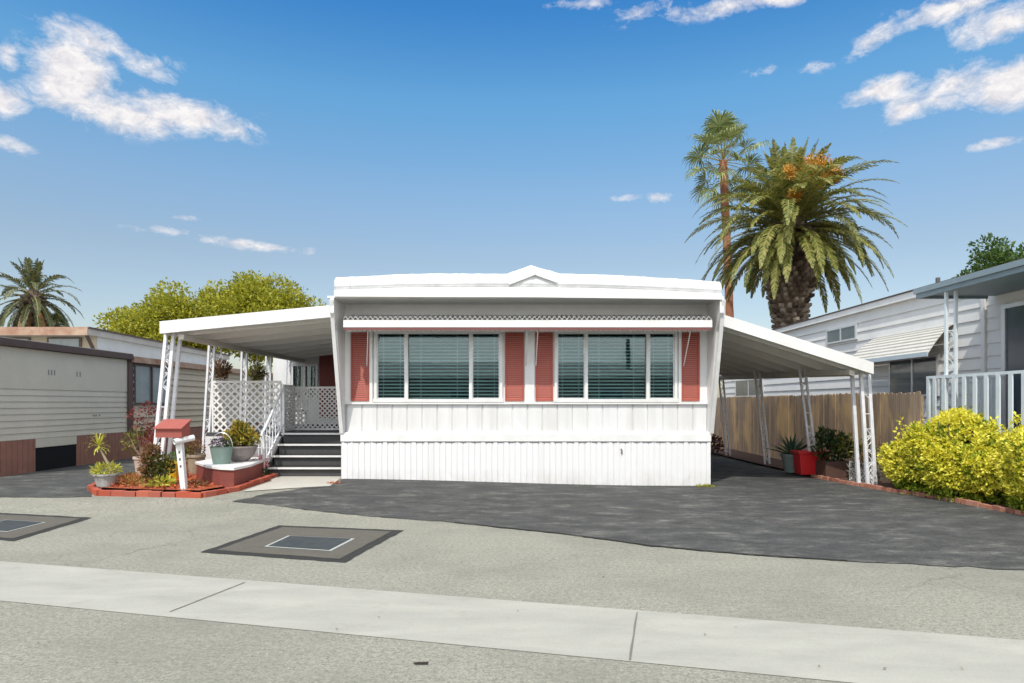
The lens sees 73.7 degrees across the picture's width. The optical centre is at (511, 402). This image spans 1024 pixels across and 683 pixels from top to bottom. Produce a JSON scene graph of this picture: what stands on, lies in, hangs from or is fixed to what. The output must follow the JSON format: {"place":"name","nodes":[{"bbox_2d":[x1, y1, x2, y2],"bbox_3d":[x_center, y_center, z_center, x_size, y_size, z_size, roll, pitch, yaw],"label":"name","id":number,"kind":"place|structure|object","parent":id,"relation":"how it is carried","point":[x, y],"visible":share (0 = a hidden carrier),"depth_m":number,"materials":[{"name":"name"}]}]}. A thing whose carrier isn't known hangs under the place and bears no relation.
{"place":"outdoors","nodes":[
{"label":"outdoors","id":0,"kind":"place"},
{"bbox_2d":[0,448,204,496],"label":"driveway","id":1,"kind":"structure","parent":0,"point":[73,481],"depth_m":13.06,"materials":[{"name":"grey asphalt"}]},
{"bbox_2d":[101,471,269,489],"bbox_3d":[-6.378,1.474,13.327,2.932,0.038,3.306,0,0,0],"label":"flower bed ground","id":2,"kind":"structure","parent":0,"point":[177,483],"depth_m":11.95,"materials":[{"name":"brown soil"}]},
{"bbox_2d":[86,431,122,486],"bbox_3d":[-7.245,0.984,12.120,0.635,0.976,0.534,0,0,0],"label":"potted palm","id":3,"kind":"object","parent":2,"relation":"on","point":[106,478],"visible":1,"depth_m":12.04,"materials":[{"name":"green plant"}]},
{"bbox_2d":[115,471,161,489],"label":"plants","id":4,"kind":"object","parent":2,"relation":"on","point":[131,479],"visible":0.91,"depth_m":12.15,"materials":[{"name":"beige plant"}]},
{"bbox_2d":[120,399,162,475],"bbox_3d":[-7.422,0.689,13.739,0.968,1.533,0.806,0,0,0],"label":"potted shrub","id":5,"kind":"object","parent":2,"relation":"on","point":[139,438],"visible":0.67,"depth_m":13.69,"materials":[{"name":"red plant"}]},
{"bbox_2d":[136,441,175,484],"bbox_3d":[-6.369,1.148,12.208,0.695,0.936,0.499,0,0,0],"label":"bronze shrub","id":6,"kind":"object","parent":2,"relation":"on","point":[153,468],"visible":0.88,"depth_m":12.17,"materials":[{"name":"green plant"}]},
{"bbox_2d":[146,474,176,490],"bbox_3d":[-6.141,1.407,11.986,0.518,0.354,0.512,0,0,0],"label":"succulent","id":7,"kind":"object","parent":2,"relation":"on","point":[170,480],"visible":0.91,"depth_m":11.99,"materials":[{"name":"green plant"}]},
{"bbox_2d":[165,451,178,478],"bbox_3d":[-6.515,1.187,13.100,0.346,0.536,0.346,0,0,-45],"label":"yellow pot","id":8,"kind":"object","parent":2,"relation":"on","point":[175,474],"visible":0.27,"depth_m":13.03,"materials":[{"name":"ceramic"}]},
{"bbox_2d":[153,419,194,490],"bbox_3d":[-5.832,0.910,11.844,0.612,1.251,0.384,0,0,0],"label":"mailbox","id":9,"kind":"object","parent":2,"relation":"on","point":[178,430],"visible":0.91,"depth_m":11.77,"materials":[{"name":"white paint"}]},
{"bbox_2d":[184,445,195,470],"bbox_3d":[-6.835,1.159,14.340,0.346,0.593,0.342,0,0,-30],"label":"clay pot","id":10,"kind":"object","parent":2,"relation":"on","point":[186,450],"visible":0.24,"depth_m":14.28,"materials":[{"name":"ceramic"}]},
{"bbox_2d":[185,438,205,474],"bbox_3d":[-6.481,1.081,14.001,0.380,0.749,0.448,0,0,-34],"label":"clay pot","id":11,"kind":"object","parent":2,"relation":"on","point":[192,458],"visible":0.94,"depth_m":13.88,"materials":[{"name":"ceramic"}]},
{"bbox_2d":[187,478,208,490],"bbox_3d":[-5.583,1.428,12.034,0.459,0.254,0.482,0,0,-30],"label":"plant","id":12,"kind":"object","parent":2,"relation":"on","point":[196,482],"visible":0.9,"depth_m":12.01,"materials":[{"name":"brown plant"}]},
{"bbox_2d":[195,457,268,488],"bbox_3d":[-5.485,1.353,13.159,1.290,0.435,2.373,0,0,0],"label":"planter bench","id":13,"kind":"object","parent":2,"relation":"on","point":[232,474],"visible":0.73,"depth_m":12.40,"materials":[{"name":"red brick"}]},
{"bbox_2d":[207,432,234,463],"bbox_3d":[-5.422,0.840,12.750,0.474,0.587,0.426,0,0,0],"label":"flower bucket","id":14,"kind":"object","parent":13,"relation":"on","point":[221,453],"visible":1,"depth_m":12.64,"materials":[{"name":"green metal"}]},
{"bbox_2d":[222,418,260,461],"bbox_3d":[-5.289,0.715,13.300,0.814,0.838,0.670,0,0,0],"label":"bowl planter","id":15,"kind":"object","parent":13,"relation":"on","point":[242,435],"visible":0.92,"depth_m":13.19,"materials":[{"name":"green plant"}]},
{"bbox_2d":[257,435,271,456],"bbox_3d":[-5.475,1.114,14.498,0.756,0.873,0.054,0,0,-6],"label":"plant stand","id":16,"kind":"object","parent":13,"relation":"on","point":[258,447],"visible":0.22,"depth_m":14.51,"materials":[{"name":"white paint"}]},
{"bbox_2d":[251,454,269,475],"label":"pink flowers","id":17,"kind":"object","parent":2,"relation":"on","point":[265,467],"visible":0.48,"depth_m":13.70,"materials":[{"name":"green plant"}]},
{"bbox_2d":[245,476,340,490],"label":"walk pavement","id":18,"kind":"structure","parent":0,"point":[281,482],"depth_m":12.87,"materials":[{"name":"concrete"}]},
{"bbox_2d":[291,389,308,426],"bbox_3d":[-5.900,0.125,18.690,0.520,1.050,0.580,0,0,0],"label":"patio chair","id":19,"kind":"object","parent":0,"point":[298,391],"visible":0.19,"depth_m":18.88,"materials":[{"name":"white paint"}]},
{"bbox_2d":[0,478,1023,682],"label":"road","id":20,"kind":"structure","parent":0,"point":[163,535],"depth_m":6.01,"materials":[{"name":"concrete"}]},
{"bbox_2d":[0,513,91,540],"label":"utility cover","id":21,"kind":"object","parent":20,"relation":"on","point":[14,527],"visible":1,"depth_m":9.24,"materials":[{"name":"concrete"}]},
{"bbox_2d":[87,473,277,497],"bbox_3d":[-6.251,1.495,12.590,3.117,0.164,2.657,0,0,0],"label":"brick edging","id":22,"kind":"object","parent":20,"relation":"on","point":[92,488],"visible":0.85,"depth_m":11.43,"materials":[{"name":"red brick"}]},
{"bbox_2d":[260,387,340,475],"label":"porch steps","id":23,"kind":"structure","parent":20,"relation":"on","point":[306,454],"depth_m":14.26,"materials":[{"name":"white paint"}]},
{"bbox_2d":[202,525,402,562],"bbox_3d":[-2.429,1.640,8.117,1.818,0.016,1.842,0,0,11],"label":"utility cover","id":24,"kind":"object","parent":20,"relation":"on","point":[333,544],"visible":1,"depth_m":7.98,"materials":[{"name":"concrete"}]},
{"bbox_2d":[413,661,427,663],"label":"fallen leaf","id":25,"kind":"object","parent":20,"relation":"on","point":[420,662],"visible":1,"depth_m":4.29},
{"bbox_2d":[0,561,1023,682],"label":"sidewalk","id":26,"kind":"structure","parent":0,"point":[834,652],"depth_m":5.00,"materials":[{"name":"concrete"}]},
{"bbox_2d":[170,582,244,611],"bbox_3d":[-2.572,1.642,5.817,0.016,0.001,0.915,0,0,16],"label":"gutter pavement joint","id":27,"kind":"object","parent":26,"relation":"on","point":[207,596],"visible":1,"depth_m":5.78,"materials":[{"name":"grey concrete"}]},
{"bbox_2d":[629,612,637,659],"bbox_3d":[0.867,1.642,4.866,0.015,0.001,1.024,0,0,13],"label":"gutter pavement joint","id":28,"kind":"object","parent":26,"relation":"on","point":[631,647],"visible":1,"depth_m":4.76,"materials":[{"name":"grey concrete"}]},
{"bbox_2d":[0,0,1023,397],"label":"sky","id":29,"kind":"structure","parent":0,"point":[313,143],"materials":[{"name":"blue"}]},
{"bbox_2d":[232,453,1023,569],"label":"driveway","id":30,"kind":"structure","parent":0,"point":[744,506],"depth_m":10.14,"materials":[{"name":"grey asphalt"}]},
{"bbox_2d":[455,522,847,560],"bbox_3d":[1.298,1.638,8.140,4.864,0.001,0.288,0,0,28],"label":"driveway tar line","id":31,"kind":"object","parent":30,"relation":"on","point":[658,545],"visible":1,"depth_m":7.85,"materials":[{"name":"black asphalt"}]},
{"bbox_2d":[695,484,714,486],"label":"weed tuft","id":32,"kind":"object","parent":30,"relation":"on","point":[704,485],"visible":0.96,"depth_m":13.37,"materials":[{"name":"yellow plant"}]},
{"bbox_2d":[718,315,876,483],"bbox_3d":[5.595,-0.121,17.585,3.200,3.588,8.830,0,0,0],"label":"carport","id":33,"kind":"object","parent":30,"relation":"on","point":[752,351],"visible":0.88,"depth_m":14.45,"materials":[{"name":"white paint"}]},
{"bbox_2d":[811,474,1023,515],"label":"brick edging","id":34,"kind":"object","parent":30,"relation":"on","point":[963,501],"visible":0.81,"depth_m":11.95,"materials":[{"name":"brick"}]},
{"bbox_2d":[711,446,1009,507],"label":"shrub bed ground","id":35,"kind":"structure","parent":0,"point":[755,458],"depth_m":19.00,"materials":[{"name":"brown soil"}]},
{"bbox_2d":[711,434,723,453],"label":"shrub","id":36,"kind":"object","parent":35,"relation":"on","point":[714,441],"visible":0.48,"depth_m":21.46,"materials":[{"name":"red plant"}]},
{"bbox_2d":[761,433,815,472],"bbox_3d":[6.545,1.125,15.846,1.112,0.950,1.054,0,0,-18],"label":"agave pot","id":37,"kind":"object","parent":35,"relation":"on","point":[787,461],"visible":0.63,"depth_m":15.74,"materials":[{"name":"green plant"}]},
{"bbox_2d":[790,450,827,474],"bbox_3d":[6.701,1.336,15.325,0.720,0.528,0.460,0,0,0],"label":"red tub","id":38,"kind":"object","parent":35,"relation":"on","point":[804,462],"visible":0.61,"depth_m":15.14,"materials":[{"name":"plastic"}]},
{"bbox_2d":[810,424,862,477],"bbox_3d":[7.080,1.033,14.819,1.110,1.134,0.862,0,0,0],"label":"boxed shrub","id":39,"kind":"object","parent":35,"relation":"on","point":[834,466],"visible":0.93,"depth_m":14.74,"materials":[{"name":"green plant"}]},
{"bbox_2d":[849,461,874,484],"bbox_3d":[7.059,1.420,13.790,0.030,0.430,0.787,0,0,-7],"label":"lattice edging","id":40,"kind":"object","parent":35,"relation":"on","point":[872,466],"visible":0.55,"depth_m":13.72,"materials":[{"name":"white paint"}]},
{"bbox_2d":[846,456,884,481],"bbox_3d":[7.214,1.365,13.880,0.766,0.708,0.781,0,0,0],"label":"weedy plant","id":41,"kind":"object","parent":35,"relation":"on","point":[878,468],"visible":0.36,"depth_m":13.83,"materials":[{"name":"grey plant"}]},
{"bbox_2d":[849,435,882,476],"bbox_3d":[7.135,1.121,13.730,0.671,0.964,0.618,0,0,0],"label":"thin shrub","id":42,"kind":"object","parent":35,"relation":"on","point":[861,448],"visible":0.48,"depth_m":13.72,"materials":[{"name":"green plant"}]},
{"bbox_2d":[876,396,1012,504],"bbox_3d":[7.702,0.785,11.981,1.697,1.862,3.202,0,0,0],"label":"golden shrub","id":43,"kind":"object","parent":35,"relation":"on","point":[936,457],"visible":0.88,"depth_m":11.53,"materials":[{"name":"yellow plant"}]},
{"bbox_2d":[992,411,1023,512],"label":"golden shrub","id":44,"kind":"object","parent":35,"relation":"on","point":[1010,474],"visible":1,"depth_m":10.14,"materials":[{"name":"yellow plant"}]},
{"bbox_3d":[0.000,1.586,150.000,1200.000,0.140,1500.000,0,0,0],"label":"ground","id":45,"kind":"structure","parent":0,"visible":0},
{"bbox_2d":[0,257,82,326],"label":"feather palm","id":46,"kind":"object","parent":45,"relation":"on","point":[31,304],"visible":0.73,"depth_m":44.43,"materials":[{"name":"green plant"}]},
{"bbox_2d":[47,312,67,326],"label":"fan palm","id":47,"kind":"object","parent":45,"relation":"on","point":[57,320],"visible":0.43,"depth_m":45.85,"materials":[{"name":"green plant"}]},
{"bbox_2d":[0,327,272,476],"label":"grey home","id":48,"kind":"object","parent":45,"relation":"on","point":[66,393],"visible":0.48,"depth_m":17.10,"materials":[{"name":"grey metal"}]},
{"bbox_2d":[47,338,81,346],"bbox_3d":[-13.096,-1.710,19.971,0.996,0.400,0.053,0,0,0],"label":"upper window","id":49,"kind":"structure","parent":48,"relation":"in","point":[77,342],"depth_m":19.94,"materials":[{"name":"white glass"}]},
{"bbox_2d":[133,363,169,404],"bbox_3d":[-10.435,-0.525,19.775,0.070,1.150,1.950,0,0,0],"label":"window","id":50,"kind":"structure","parent":48,"relation":"in","point":[146,377],"depth_m":19.50,"materials":[{"name":"glass"}]},
{"bbox_2d":[93,277,222,352],"bbox_3d":[-20.275,-2.774,40.138,7.171,8.906,7.134,0,0,0],"label":"leafy tree","id":51,"kind":"object","parent":45,"relation":"on","point":[145,319],"visible":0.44,"depth_m":38.32,"materials":[{"name":"green plant"}]},
{"bbox_2d":[150,305,332,474],"bbox_3d":[-5.282,-0.181,17.085,3.645,3.428,7.830,0,0,0],"label":"porch cover","id":52,"kind":"object","parent":45,"relation":"on","point":[294,335],"visible":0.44,"depth_m":14.45,"materials":[{"name":"white metal"}]},
{"bbox_2d":[209,354,232,383],"bbox_3d":[-6.776,-0.864,15.893,0.560,1.072,0.591,0,0,0],"label":"hanging basket","id":53,"kind":"object","parent":52,"relation":"hanging from","point":[220,372],"visible":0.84,"depth_m":15.83,"materials":[{"name":"brown plant"}]},
{"bbox_2d":[244,359,267,388],"bbox_3d":[-6.736,-0.869,18.004,0.595,1.063,0.622,0,0,0],"label":"hanging basket","id":54,"kind":"object","parent":52,"relation":"hanging from","point":[256,373],"visible":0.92,"depth_m":17.93,"materials":[{"name":"green plant"}]},
{"bbox_2d":[187,269,325,368],"bbox_3d":[-15.533,-3.193,40.891,8.849,9.746,6.888,0,0,12],"label":"leafy tree","id":55,"kind":"object","parent":45,"relation":"on","point":[249,294],"visible":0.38,"depth_m":39.47,"materials":[{"name":"green plant"}]},
{"bbox_2d":[205,424,338,462],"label":"porch deck","id":56,"kind":"structure","parent":45,"relation":"on","point":[209,436],"depth_m":15.02,"materials":[{"name":"dark grey painted wood"},{"name":"white painted edges"}]},
{"bbox_2d":[212,381,281,431],"bbox_3d":[-5.900,0.130,15.200,1.560,1.250,0.030,0,0,0],"label":"lattice screen","id":57,"kind":"object","parent":56,"relation":"on","point":[239,402],"visible":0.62,"depth_m":15.19,"materials":[{"name":"white paint"}]},
{"bbox_2d":[283,384,294,430],"bbox_3d":[-5.100,0.110,15.600,0.030,1.050,0.760,0,0,0],"label":"lattice screen","id":58,"kind":"object","parent":56,"relation":"on","point":[289,409],"visible":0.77,"depth_m":15.65,"materials":[{"name":"white paint"}]},
{"bbox_2d":[285,387,338,429],"bbox_3d":[-4.410,0.125,16.000,1.860,1.020,0.030,0,0,0],"label":"lattice screen","id":59,"kind":"object","parent":56,"relation":"on","point":[317,388],"visible":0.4,"depth_m":15.99,"materials":[{"name":"white paint"}]},
{"bbox_2d":[273,265,725,485],"bbox_3d":[-1.677,-0.446,19.962,11.345,4.291,14.477,0,0,0],"label":"mobile home","id":60,"kind":"object","parent":45,"relation":"on","point":[531,374],"visible":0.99,"depth_m":13.60,"materials":[{"name":"paint"}]},
{"bbox_2d":[291,364,317,399],"bbox_3d":[-6.383,-0.650,21.013,0.831,1.100,0.106,0,0,0],"label":"window","id":61,"kind":"structure","parent":60,"relation":"in","point":[304,365],"depth_m":20.96,"materials":[{"name":"white paint"}]},
{"bbox_2d":[373,332,503,401],"bbox_3d":[-1.469,-0.723,13.669,2.600,1.415,0.188,0,0,0],"label":"window","id":62,"kind":"structure","parent":60,"relation":"in","point":[406,337],"depth_m":13.73,"materials":[{"name":"white paint"}]},
{"bbox_2d":[553,332,678,401],"bbox_3d":[2.072,-0.723,13.669,2.490,1.415,0.188,0,0,0],"label":"window","id":63,"kind":"structure","parent":60,"relation":"in","point":[675,334],"depth_m":13.73,"materials":[{"name":"white paint"}]},
{"bbox_2d":[681,109,772,317],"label":"fan palm","id":64,"kind":"object","parent":45,"relation":"on","point":[721,128],"visible":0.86,"depth_m":40.76,"materials":[{"name":"green plant"}]},
{"bbox_2d":[685,137,906,328],"bbox_3d":[14.018,-5.797,33.709,10.066,14.894,10.035,0,0,0],"label":"date palm","id":65,"kind":"object","parent":45,"relation":"on","point":[791,247],"visible":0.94,"depth_m":32.78,"materials":[{"name":"green plant"}]},
{"bbox_2d":[711,391,923,482],"bbox_3d":[7.697,0.736,20.910,0.166,1.928,16.321,0,0,0],"label":"wooden fence","id":66,"kind":"object","parent":45,"relation":"on","point":[784,414],"visible":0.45,"depth_m":17.66,"materials":[{"name":"brown wood"}]},
{"bbox_2d":[724,258,1023,443],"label":"cream home","id":67,"kind":"object","parent":45,"relation":"on","point":[947,344],"visible":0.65,"depth_m":14.83,"materials":[{"name":"white metal"}]},
{"bbox_2d":[735,379,764,396],"bbox_3d":[9.580,-0.610,27.600,0.080,0.720,3.200,0,0,0],"label":"window","id":68,"kind":"structure","parent":67,"relation":"in","point":[745,387],"depth_m":27.71,"materials":[{"name":"glass"}]},
{"bbox_2d":[826,323,858,344],"bbox_3d":[9.580,-1.990,19.850,0.080,0.440,1.800,0,0,0],"label":"window","id":69,"kind":"structure","parent":67,"relation":"in","point":[849,332],"depth_m":19.74,"materials":[{"name":"metal"}]},
{"bbox_2d":[888,354,940,396],"bbox_3d":[9.580,-0.620,16.300,0.080,0.940,2.000,0,0,0],"label":"window","id":70,"kind":"structure","parent":67,"relation":"in","point":[904,375],"depth_m":16.26,"materials":[{"name":"glass"}]},
{"bbox_2d":[1001,301,1023,430],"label":"sliding door","id":71,"kind":"structure","parent":67,"relation":"in","point":[1012,314],"depth_m":13.08,"materials":[{"name":"metal"}]},
{"bbox_2d":[952,233,1023,277],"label":"leafy tree","id":72,"kind":"object","parent":45,"relation":"on","point":[996,255],"visible":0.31,"depth_m":29.75,"materials":[{"name":"green plant"}]}
]}

